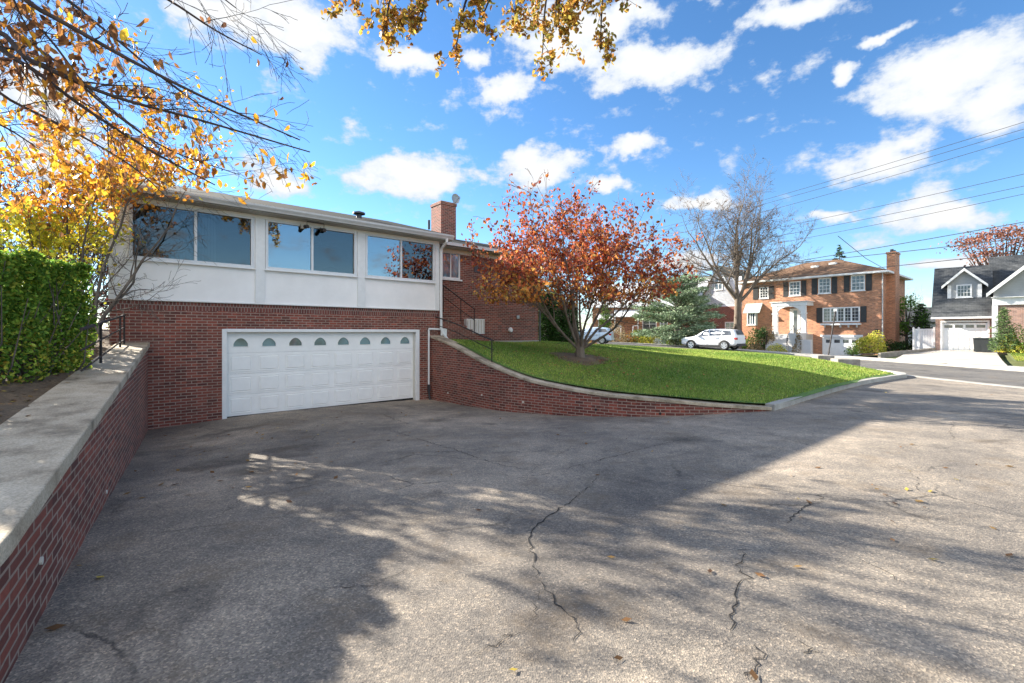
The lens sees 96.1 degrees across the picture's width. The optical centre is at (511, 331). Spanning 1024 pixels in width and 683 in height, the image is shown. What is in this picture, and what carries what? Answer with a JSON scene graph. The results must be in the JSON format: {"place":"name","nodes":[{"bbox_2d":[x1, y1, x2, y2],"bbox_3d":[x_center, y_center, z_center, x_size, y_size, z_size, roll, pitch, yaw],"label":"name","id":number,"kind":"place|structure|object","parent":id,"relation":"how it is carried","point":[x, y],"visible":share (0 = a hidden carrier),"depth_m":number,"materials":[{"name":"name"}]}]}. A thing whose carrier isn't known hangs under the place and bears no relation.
{"place":"outdoors","nodes":[
{"label":"outdoors","id":0,"kind":"place"},
{"bbox_2d":[0,329,112,424],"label":"garden soil","id":1,"kind":"structure","parent":0,"point":[7,396],"depth_m":5.19,"materials":[{"name":"soil"}]},
{"bbox_2d":[0,242,97,385],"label":"privet hedge","id":2,"kind":"object","parent":1,"relation":"on","point":[40,317],"visible":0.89,"depth_m":5.76,"materials":[{"name":"green plant"}]},
{"bbox_2d":[0,152,108,329],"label":"maple tree","id":3,"kind":"object","parent":1,"relation":"on","point":[101,305],"visible":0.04,"depth_m":17.64,"materials":[{"name":"yellow plant"}]},
{"bbox_2d":[0,342,118,415],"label":"fallen leaves","id":4,"kind":"object","parent":1,"relation":"on","point":[44,383],"visible":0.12,"depth_m":5.29,"materials":[{"name":"orange plant"}]},
{"bbox_2d":[0,0,250,345],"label":"yellow tree","id":5,"kind":"object","parent":1,"relation":"on","point":[41,239],"visible":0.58,"depth_m":9.26,"materials":[{"name":"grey plant"}]},
{"bbox_2d":[0,0,320,247],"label":"orange tree","id":6,"kind":"object","parent":1,"relation":"on","point":[69,78],"visible":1,"depth_m":4.71,"materials":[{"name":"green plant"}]},
{"bbox_2d":[0,0,1023,328],"label":"sky","id":7,"kind":"structure","parent":0,"point":[822,91],"materials":[{"name":"blue"}]},
{"bbox_2d":[5,375,1023,682],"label":"driveway","id":8,"kind":"structure","parent":0,"point":[199,575],"depth_m":3.43,"materials":[{"name":"asphalt"}]},
{"bbox_2d":[389,429,544,470],"bbox_3d":[-1.181,1.864,7.579,0.375,0.301,5.126,0,0,-40],"label":"asphalt crack","id":9,"kind":"object","parent":8,"relation":"on","point":[471,455],"visible":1,"depth_m":6.69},
{"bbox_2d":[44,392,1012,679],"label":"fallen leaves","id":10,"kind":"object","parent":8,"relation":"on","point":[752,672],"visible":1,"depth_m":4.29,"materials":[{"name":"brown plant"}]},
{"bbox_2d":[538,579,580,640],"bbox_3d":[0.274,1.591,2.685,0.091,0.020,0.680,0,0,-14],"label":"asphalt crack","id":11,"kind":"object","parent":8,"relation":"on","point":[563,609],"visible":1,"depth_m":2.64,"materials":[{"name":"asphalt"}]},
{"bbox_2d":[528,479,595,575],"bbox_3d":[0.457,1.644,4.222,0.268,0.086,2.510,0,0,20],"label":"asphalt crack","id":12,"kind":"object","parent":8,"relation":"on","point":[541,522],"visible":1,"depth_m":3.74,"materials":[{"name":"asphalt"}]},
{"bbox_2d":[569,437,691,467],"bbox_3d":[1.859,1.730,6.760,3.264,0.035,0.116,0,0,-39],"label":"asphalt crack","id":13,"kind":"object","parent":8,"relation":"on","point":[623,454],"visible":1,"depth_m":6.56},
{"bbox_2d":[729,549,752,634],"bbox_3d":[1.449,1.587,2.885,0.116,0.022,1.156,0,0,29],"label":"asphalt crack","id":14,"kind":"object","parent":8,"relation":"on","point":[733,606],"visible":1,"depth_m":2.79,"materials":[{"name":"asphalt"}]},
{"bbox_2d":[744,645,765,678],"bbox_3d":[1.156,1.572,2.186,0.064,0.004,0.294,0,0,37],"label":"asphalt crack","id":15,"kind":"object","parent":8,"relation":"on","point":[756,661],"visible":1,"depth_m":2.19,"materials":[{"name":"asphalt"}]},
{"bbox_2d":[787,493,825,522],"bbox_3d":[2.740,1.614,4.255,1.191,0.016,0.076,0,0,-43],"label":"asphalt crack","id":16,"kind":"object","parent":8,"relation":"on","point":[802,507],"visible":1,"depth_m":4.18,"materials":[{"name":"asphalt"}]},
{"bbox_2d":[907,375,1023,388],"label":"gutter strip","id":17,"kind":"object","parent":8,"relation":"on","point":[967,381],"visible":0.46,"depth_m":17.24,"materials":[{"name":"concrete"}]},
{"bbox_2d":[609,323,627,341],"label":"garden shrub","id":18,"kind":"object","parent":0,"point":[622,335],"visible":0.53,"depth_m":48.28,"materials":[{"name":"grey plant"}]},
{"bbox_2d":[451,339,895,403],"bbox_3d":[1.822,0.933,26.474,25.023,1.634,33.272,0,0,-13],"label":"lawn","id":19,"kind":"structure","parent":0,"point":[814,391],"depth_m":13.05,"materials":[{"name":"plant"}]},
{"bbox_2d":[538,292,559,341],"bbox_3d":[1.852,-0.669,24.478,1.553,3.022,1.673,0,0,0],"label":"arborvitae","id":20,"kind":"object","parent":19,"relation":"on","point":[547,330],"visible":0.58,"depth_m":24.20,"materials":[{"name":"green plant"}]},
{"bbox_2d":[549,299,570,341],"bbox_3d":[2.540,-0.545,25.407,1.578,2.913,1.644,0,0,0],"label":"arborvitae","id":21,"kind":"object","parent":19,"relation":"on","point":[563,324],"visible":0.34,"depth_m":25.07,"materials":[{"name":"green plant"}]},
{"bbox_2d":[560,301,583,342],"bbox_3d":[3.272,-0.391,26.414,1.636,2.864,1.595,0,0,-31],"label":"arborvitae","id":22,"kind":"object","parent":19,"relation":"on","point":[571,322],"visible":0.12,"depth_m":26.12,"materials":[{"name":"green plant"}]},
{"bbox_2d":[548,352,609,365],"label":"tree bed soil","id":23,"kind":"object","parent":19,"relation":"on","point":[588,359],"visible":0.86,"depth_m":14.76,"materials":[{"name":"soil"}]},
{"bbox_2d":[460,168,702,357],"bbox_3d":[2.233,-2.227,14.871,7.874,6.317,6.785,0,0,-41],"label":"dogwood tree","id":24,"kind":"object","parent":23,"relation":"on","point":[521,282],"visible":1,"depth_m":14.04,"materials":[{"name":"brown plant"}]},
{"bbox_2d":[485,341,817,393],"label":"fallen leaves","id":25,"kind":"object","parent":19,"relation":"on","point":[608,363],"visible":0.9,"depth_m":14.49,"materials":[{"name":"orange plant"}]},
{"bbox_2d":[526,345,1023,401],"bbox_3d":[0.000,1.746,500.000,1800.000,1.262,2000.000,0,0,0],"label":"ground","id":26,"kind":"structure","parent":0,"point":[1007,360],"depth_m":27.10,"materials":[{"name":"green plant"}]},
{"bbox_2d":[0,342,149,682],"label":"retaining wall","id":27,"kind":"structure","parent":26,"relation":"on","point":[69,449],"depth_m":3.38,"materials":[{"name":"red brick"}]},
{"bbox_2d":[79,314,125,371],"bbox_3d":[-6.905,0.059,7.880,0.045,0.902,5.154,0,0,-35],"label":"handrail","id":28,"kind":"object","parent":27,"relation":"on","point":[100,323],"visible":0.84,"depth_m":7.10,"materials":[{"name":"black metal"}]},
{"bbox_2d":[108,177,542,429],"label":"brick house","id":29,"kind":"structure","parent":26,"relation":"on","point":[283,307],"depth_m":12.55,"materials":[{"name":"brick"}]},
{"bbox_2d":[127,201,255,269],"bbox_3d":[-7.562,-2.266,11.003,2.522,1.333,0.130,0,0,-40],"label":"window","id":30,"kind":"structure","parent":29,"relation":"in","point":[231,245],"depth_m":11.01,"materials":[{"name":"glass"}]},
{"bbox_2d":[264,219,357,277],"bbox_3d":[-5.500,-2.266,12.757,2.471,1.333,0.130,0,0,-40],"label":"window","id":31,"kind":"structure","parent":29,"relation":"in","point":[333,251],"depth_m":13.06,"materials":[{"name":"glass"}]},
{"bbox_2d":[227,332,412,417],"bbox_3d":[-5.196,1.095,13.254,5.283,2.181,0.055,0,0,-40],"label":"garage door","id":32,"kind":"structure","parent":29,"relation":"in","point":[283,385],"depth_m":12.93,"materials":[{"name":"metal"}]},
{"bbox_2d":[365,234,435,283],"bbox_3d":[-3.467,-2.266,14.485,2.431,1.333,0.130,0,0,-40],"label":"window","id":33,"kind":"structure","parent":29,"relation":"in","point":[417,258],"depth_m":14.80,"materials":[{"name":"glass"}]},
{"bbox_2d":[442,253,461,281],"bbox_3d":[-2.269,-2.451,17.125,0.945,1.083,0.120,0,0,-40],"label":"window","id":34,"kind":"structure","parent":29,"relation":"in","point":[450,262],"depth_m":17.13,"materials":[{"name":"glass"}]},
{"bbox_2d":[442,284,474,331],"bbox_3d":[-1.861,-0.771,16.225,1.386,1.738,0.039,0,0,-40],"label":"handrail","id":35,"kind":"object","parent":29,"relation":"attached to","point":[460,305],"visible":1,"depth_m":16.26,"materials":[{"name":"black metal"}]},
{"bbox_2d":[321,0,641,81],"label":"oak tree","id":36,"kind":"object","parent":26,"relation":"on","point":[569,16],"visible":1,"depth_m":6.69,"materials":[{"name":"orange plant"}]},
{"bbox_2d":[430,335,771,416],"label":"retaining wall","id":37,"kind":"structure","parent":26,"relation":"on","point":[462,375],"depth_m":11.85,"materials":[{"name":"red brick"}]},
{"bbox_2d":[435,316,493,361],"bbox_3d":[-1.557,0.166,14.102,0.063,1.412,3.343,0,0,-39],"label":"handrail","id":38,"kind":"object","parent":37,"relation":"on","point":[467,337],"visible":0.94,"depth_m":13.67,"materials":[{"name":"black metal"}]},
{"bbox_2d":[599,304,614,331],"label":"columnar conifer","id":39,"kind":"object","parent":26,"relation":"on","point":[604,320],"visible":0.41,"depth_m":56.26,"materials":[{"name":"green plant"}]},
{"bbox_2d":[618,331,639,342],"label":"garden shrub","id":40,"kind":"object","parent":26,"relation":"on","point":[631,339],"visible":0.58,"depth_m":48.96,"materials":[{"name":"grey plant"}]},
{"bbox_2d":[591,283,674,343],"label":"brick house","id":41,"kind":"structure","parent":26,"relation":"on","point":[650,324],"depth_m":61.39,"materials":[{"name":"white paint"}]},
{"bbox_2d":[642,318,656,329],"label":"window","id":42,"kind":"structure","parent":41,"relation":"in","point":[651,324],"depth_m":60.62,"materials":[{"name":"white paint"}]},
{"bbox_2d":[630,329,652,342],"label":"garden shrub","id":43,"kind":"object","parent":26,"relation":"on","point":[648,340],"visible":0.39,"depth_m":50.52,"materials":[{"name":"green plant"}]},
{"bbox_2d":[637,336,665,343],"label":"garden shrub","id":44,"kind":"object","parent":26,"relation":"on","point":[651,339],"visible":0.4,"depth_m":49.44,"materials":[{"name":"yellow plant"}]},
{"bbox_2d":[627,272,726,346],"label":"cedar tree","id":45,"kind":"object","parent":26,"relation":"on","point":[678,316],"visible":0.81,"depth_m":43.05,"materials":[{"name":"green plant"}]},
{"bbox_2d":[679,266,751,334],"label":"white house","id":46,"kind":"structure","parent":26,"relation":"on","point":[721,294],"depth_m":60.11,"materials":[{"name":"paint"}]},
{"bbox_2d":[714,278,722,290],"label":"window","id":47,"kind":"structure","parent":46,"relation":"in","point":[718,286],"depth_m":60.40,"materials":[{"name":"white paint"}]},
{"bbox_2d":[725,322,733,328],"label":"window","id":48,"kind":"structure","parent":46,"relation":"in","point":[728,325],"depth_m":59.32,"materials":[{"name":"white paint"}]},
{"bbox_2d":[658,147,820,348],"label":"bare tree","id":49,"kind":"object","parent":26,"relation":"on","point":[736,263],"visible":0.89,"depth_m":45.40,"materials":[{"name":"brown plant"}]},
{"bbox_2d":[743,334,754,349],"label":"garden shrub","id":50,"kind":"object","parent":26,"relation":"on","point":[747,340],"visible":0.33,"depth_m":45.74,"materials":[{"name":"green plant"}]},
{"bbox_2d":[745,343,766,350],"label":"garden shrub","id":51,"kind":"object","parent":26,"relation":"on","point":[756,347],"visible":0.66,"depth_m":43.97,"materials":[{"name":"green plant"}]},
{"bbox_2d":[748,326,770,350],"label":"garden shrub","id":52,"kind":"object","parent":26,"relation":"on","point":[761,335],"visible":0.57,"depth_m":45.39,"materials":[{"name":"green plant"}]},
{"bbox_2d":[764,325,774,348],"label":"garden shrub","id":53,"kind":"object","parent":26,"relation":"on","point":[772,337],"visible":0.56,"depth_m":44.18,"materials":[{"name":"grey plant"}]},
{"bbox_2d":[766,343,786,351],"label":"garden shrub","id":54,"kind":"object","parent":26,"relation":"on","point":[777,348],"visible":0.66,"depth_m":40.92,"materials":[{"name":"green plant"}]},
{"bbox_2d":[791,329,802,352],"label":"garden shrub","id":55,"kind":"object","parent":26,"relation":"on","point":[798,336],"visible":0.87,"depth_m":41.46,"materials":[{"name":"grey plant"}]},
{"bbox_2d":[734,249,912,355],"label":"brick house","id":56,"kind":"structure","parent":26,"relation":"on","point":[865,301],"depth_m":43.07,"materials":[{"name":"brick"}]},
{"bbox_2d":[746,313,755,325],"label":"window","id":57,"kind":"structure","parent":56,"relation":"in","point":[751,317],"depth_m":48.02,"materials":[{"name":"white paint"}]},
{"bbox_2d":[743,303,762,325],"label":"awning","id":58,"kind":"structure","parent":56,"relation":"in","point":[755,307],"depth_m":47.89,"materials":[{"name":"white metal"}]},
{"bbox_2d":[759,287,768,298],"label":"window","id":59,"kind":"structure","parent":56,"relation":"in","point":[764,294],"depth_m":47.49,"materials":[{"name":"white paint"}]},
{"bbox_2d":[788,281,800,296],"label":"window","id":60,"kind":"structure","parent":56,"relation":"in","point":[796,291],"depth_m":45.25,"materials":[{"name":"white paint"}]},
{"bbox_2d":[790,308,799,332],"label":"front door","id":61,"kind":"structure","parent":56,"relation":"in","point":[794,313],"depth_m":45.17,"materials":[{"name":"white paint"}]},
{"bbox_2d":[818,278,831,293],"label":"window","id":62,"kind":"structure","parent":56,"relation":"in","point":[824,284],"depth_m":43.37,"materials":[{"name":"glass"}]},
{"bbox_2d":[823,307,859,321],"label":"window","id":63,"kind":"structure","parent":56,"relation":"in","point":[828,313],"depth_m":42.26,"materials":[{"name":"glass"}]},
{"bbox_2d":[824,338,859,355],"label":"garage door","id":64,"kind":"structure","parent":56,"relation":"in","point":[838,345],"depth_m":42.57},
{"bbox_2d":[850,274,865,291],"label":"window","id":65,"kind":"structure","parent":56,"relation":"in","point":[857,281],"depth_m":41.37,"materials":[{"name":"white paint"}]},
{"bbox_2d":[838,236,884,268],"bbox_3d":[28.399,-6.140,36.893,12.699,1.530,0.037,0,0,-38],"label":"service drop","id":66,"kind":"object","parent":56,"relation":"attached to","point":[859,253],"visible":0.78,"depth_m":35.81,"materials":[{"name":"rubber"}]},
{"bbox_2d":[765,369,906,410],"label":"lawn kerb","id":67,"kind":"structure","parent":26,"relation":"on","point":[778,404],"depth_m":13.48,"materials":[{"name":"concrete"}]},
{"bbox_2d":[831,245,846,260],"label":"spruce tree","id":68,"kind":"object","parent":26,"relation":"on","point":[839,252],"visible":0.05,"depth_m":65.96,"materials":[{"name":"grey plant"}]},
{"bbox_2d":[858,350,905,353],"bbox_3d":[29.857,1.579,36.479,6.951,0.464,4.383,0,0,-41],"label":"garden mound","id":69,"kind":"object","parent":26,"relation":"on","point":[877,353],"visible":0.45,"depth_m":36.08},
{"bbox_2d":[844,342,857,355],"bbox_3d":[26.058,1.269,35.262,0.885,1.067,1.021,0,0,0],"label":"garden shrub","id":70,"kind":"object","parent":69,"relation":"on","point":[851,350],"visible":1,"depth_m":35.14,"materials":[{"name":"green plant"}]},
{"bbox_2d":[853,330,887,354],"bbox_3d":[28.340,0.824,36.538,2.619,1.940,2.213,0,0,-45],"label":"garden shrub","id":71,"kind":"object","parent":69,"relation":"on","point":[872,336],"visible":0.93,"depth_m":36.08,"materials":[{"name":"yellow plant"}]},
{"bbox_2d":[883,339,905,351],"bbox_3d":[32.619,1.227,39.451,2.274,1.231,2.094,0,0,0],"label":"garden shrub","id":72,"kind":"object","parent":69,"relation":"on","point":[895,345],"visible":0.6,"depth_m":39.23,"materials":[{"name":"green plant"}]},
{"bbox_2d":[889,339,911,349],"bbox_3d":[33.951,1.222,39.991,1.695,1.159,1.705,0,0,0],"label":"garden shrub","id":73,"kind":"object","parent":26,"relation":"on","point":[908,343],"visible":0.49,"depth_m":39.73,"materials":[{"name":"green plant"}]},
{"bbox_2d":[899,293,930,348],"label":"tree","id":74,"kind":"object","parent":26,"relation":"on","point":[905,327],"visible":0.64,"depth_m":42.02,"materials":[{"name":"green plant"}]},
{"bbox_2d":[904,303,934,344],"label":"columnar conifer","id":75,"kind":"object","parent":26,"relation":"on","point":[922,323],"visible":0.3,"depth_m":42.82,"materials":[{"name":"green plant"}]},
{"bbox_2d":[905,307,934,344],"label":"garage","id":76,"kind":"structure","parent":26,"relation":"on","point":[930,319],"depth_m":58.20,"materials":[{"name":"grey"}]},
{"bbox_2d":[912,327,934,349],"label":"garden gate","id":77,"kind":"structure","parent":26,"relation":"on","point":[923,338],"depth_m":37.19,"materials":[{"name":"white paint"}]},
{"bbox_2d":[930,220,1023,266],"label":"autumn tree","id":78,"kind":"object","parent":26,"relation":"on","point":[1004,233],"visible":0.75,"depth_m":57.32,"materials":[{"name":"red plant"}]},
{"bbox_2d":[931,254,1023,353],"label":"grey house","id":79,"kind":"structure","parent":26,"relation":"on","point":[968,302],"depth_m":35.50,"materials":[{"name":"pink brick"}]},
{"bbox_2d":[955,284,972,298],"bbox_3d":[35.166,-3.166,35.796,0.130,1.076,1.010,0,0,-44],"label":"window","id":80,"kind":"structure","parent":79,"relation":"in","point":[964,290],"depth_m":35.80,"materials":[{"name":"white paint"}]},
{"bbox_2d":[942,323,986,349],"bbox_3d":[34.558,0.610,35.143,0.052,2.579,2.446,0,0,-44],"label":"garage door","id":81,"kind":"structure","parent":79,"relation":"in","point":[955,336],"depth_m":35.23,"materials":[{"name":"metal"}]},
{"bbox_2d":[597,343,1023,386],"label":"street","id":82,"kind":"structure","parent":0,"point":[1004,377],"depth_m":21.95,"materials":[{"name":"asphalt"}]},
{"bbox_2d":[579,327,613,343],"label":"parked hatchback","id":83,"kind":"object","parent":82,"relation":"on","point":[602,331],"visible":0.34,"depth_m":41.49,"materials":[{"name":"white paint"}]},
{"bbox_2d":[681,329,745,349],"bbox_3d":[17.125,0.610,39.249,2.314,1.760,4.839,0,0,-40],"label":"parked suv","id":84,"kind":"object","parent":82,"relation":"on","point":[726,339],"visible":0.99,"depth_m":38.12,"materials":[{"name":"white paint"}]},
{"bbox_2d":[589,342,1023,371],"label":"street kerb","id":85,"kind":"structure","parent":82,"relation":"on","point":[984,367],"depth_m":29.07,"materials":[{"name":"concrete"}]},
{"bbox_2d":[828,309,837,354],"bbox_3d":[17.335,0.214,24.889,1.190,2.969,0.219,0,0,-38],"label":"sign post","id":86,"kind":"object","parent":82,"relation":"on","point":[835,310],"visible":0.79,"depth_m":24.95,"materials":[{"name":"black metal"}]},
{"bbox_2d":[623,342,1023,368],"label":"sidewalk","id":87,"kind":"structure","parent":0,"point":[1016,367],"depth_m":32.75,"materials":[{"name":"concrete"}]},
{"bbox_2d":[653,337,665,343],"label":"garden shrub","id":88,"kind":"object","parent":87,"relation":"on","point":[656,341],"visible":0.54,"depth_m":46.22,"materials":[{"name":"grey plant"}]},
{"bbox_2d":[830,358,859,365],"bbox_3d":[15.996,1.506,22.093,0.948,0.440,0.800,0,0,12],"label":"stone step","id":89,"kind":"object","parent":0,"point":[851,361],"visible":0.5,"depth_m":21.72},
{"bbox_2d":[894,350,1006,365],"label":"concrete driveway","id":90,"kind":"structure","parent":0,"point":[972,357],"depth_m":30.76,"materials":[{"name":"concrete"}]},
{"bbox_2d":[878,348,934,357],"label":"driveway kerb","id":91,"kind":"structure","parent":90,"relation":"on","point":[890,354],"depth_m":34.74,"materials":[{"name":"concrete"}]},
{"bbox_2d":[973,337,981,351],"bbox_3d":[33.965,0.925,33.420,0.776,1.066,0.714,0,0,-44],"label":"trash bin","id":92,"kind":"object","parent":90,"relation":"on","point":[977,344],"visible":0.69,"depth_m":33.27,"materials":[{"name":"plastic"}]},
{"bbox_2d":[980,338,993,351],"bbox_3d":[33.993,0.940,32.920,0.776,1.066,0.714,0,0,-44],"label":"trash bin","id":93,"kind":"object","parent":90,"relation":"on","point":[984,346],"visible":0.72,"depth_m":32.74,"materials":[{"name":"plastic"}]},
{"bbox_2d":[1010,352,1023,361],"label":"yard grass","id":94,"kind":"structure","parent":0,"point":[1017,358],"depth_m":28.27,"materials":[{"name":"plant"}]},
{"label":"sidewalk","id":95,"kind":"structure","parent":0,"visible":0},
{"bbox_2d":[812,355,834,360],"bbox_3d":[16.023,1.421,23.712,0.763,0.440,0.800,0,0,12],"label":"stone step","id":96,"kind":"object","parent":95,"relation":"on","point":[825,357],"visible":0.46,"depth_m":23.37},
{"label":"front yard","id":97,"kind":"structure","parent":0,"visible":0},
{"bbox_2d":[986,307,1021,351],"bbox_3d":[33.028,-0.102,30.860,1.676,3.169,1.711,0,0,-25],"label":"columnar conifer","id":98,"kind":"object","parent":97,"relation":"on","point":[1004,330],"visible":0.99,"depth_m":30.71,"materials":[{"name":"green plant"}]},
{"bbox_2d":[997,332,1023,352],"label":"garden shrub","id":99,"kind":"object","parent":97,"relation":"on","point":[1015,351],"visible":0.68,"depth_m":30.47,"materials":[{"name":"green plant"}]},
{"bbox_2d":[1006,323,1023,352],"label":"garden shrub","id":100,"kind":"object","parent":97,"relation":"on","point":[1022,338],"visible":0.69,"depth_m":30.31,"materials":[{"name":"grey plant"}]},
{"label":"utility pole","id":101,"kind":"object","parent":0,"visible":0},
{"bbox_2d":[608,122,1022,240],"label":"power line","id":102,"kind":"object","parent":101,"relation":"attached to","point":[854,173],"visible":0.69,"depth_m":24.60,"materials":[{"name":"black metal"}]},
{"bbox_2d":[619,238,1022,276],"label":"power line","id":103,"kind":"object","parent":101,"relation":"attached to","point":[864,255],"visible":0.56,"depth_m":24.75,"materials":[{"name":"rubber"}]},
{"bbox_2d":[621,252,1022,287],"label":"power line","id":104,"kind":"object","parent":101,"relation":"attached to","point":[862,269],"visible":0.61,"depth_m":24.84,"materials":[{"name":"black metal"}]},
{"bbox_2d":[635,186,1022,259],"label":"power line","id":105,"kind":"object","parent":101,"relation":"attached to","point":[858,220],"visible":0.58,"depth_m":24.93,"materials":[{"name":"black metal"}]},
{"bbox_2d":[638,174,1022,253],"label":"power line","id":106,"kind":"object","parent":101,"relation":"attached to","point":[859,210],"visible":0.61,"depth_m":24.35,"materials":[{"name":"black metal"}]},
{"bbox_2d":[640,137,1022,242],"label":"power line","id":107,"kind":"object","parent":101,"relation":"attached to","point":[852,187],"visible":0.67,"depth_m":25.47,"materials":[{"name":"black metal"}]},
{"bbox_2d":[663,194,1022,261],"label":"power line","id":108,"kind":"object","parent":101,"relation":"attached to","point":[865,226],"visible":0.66,"depth_m":25.12,"materials":[{"name":"black metal"}]},
{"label":"utility pole","id":109,"kind":"object","parent":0,"visible":0},
{"bbox_2d":[619,222,1022,286],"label":"power line","id":110,"kind":"object","parent":109,"relation":"attached to","point":[862,250],"visible":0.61,"depth_m":24.60,"materials":[{"name":"rubber"}]},
{"bbox_2d":[628,129,1022,238],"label":"power line","id":111,"kind":"object","parent":109,"relation":"attached to","point":[851,179],"visible":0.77,"depth_m":25.17,"materials":[{"name":"black metal"}]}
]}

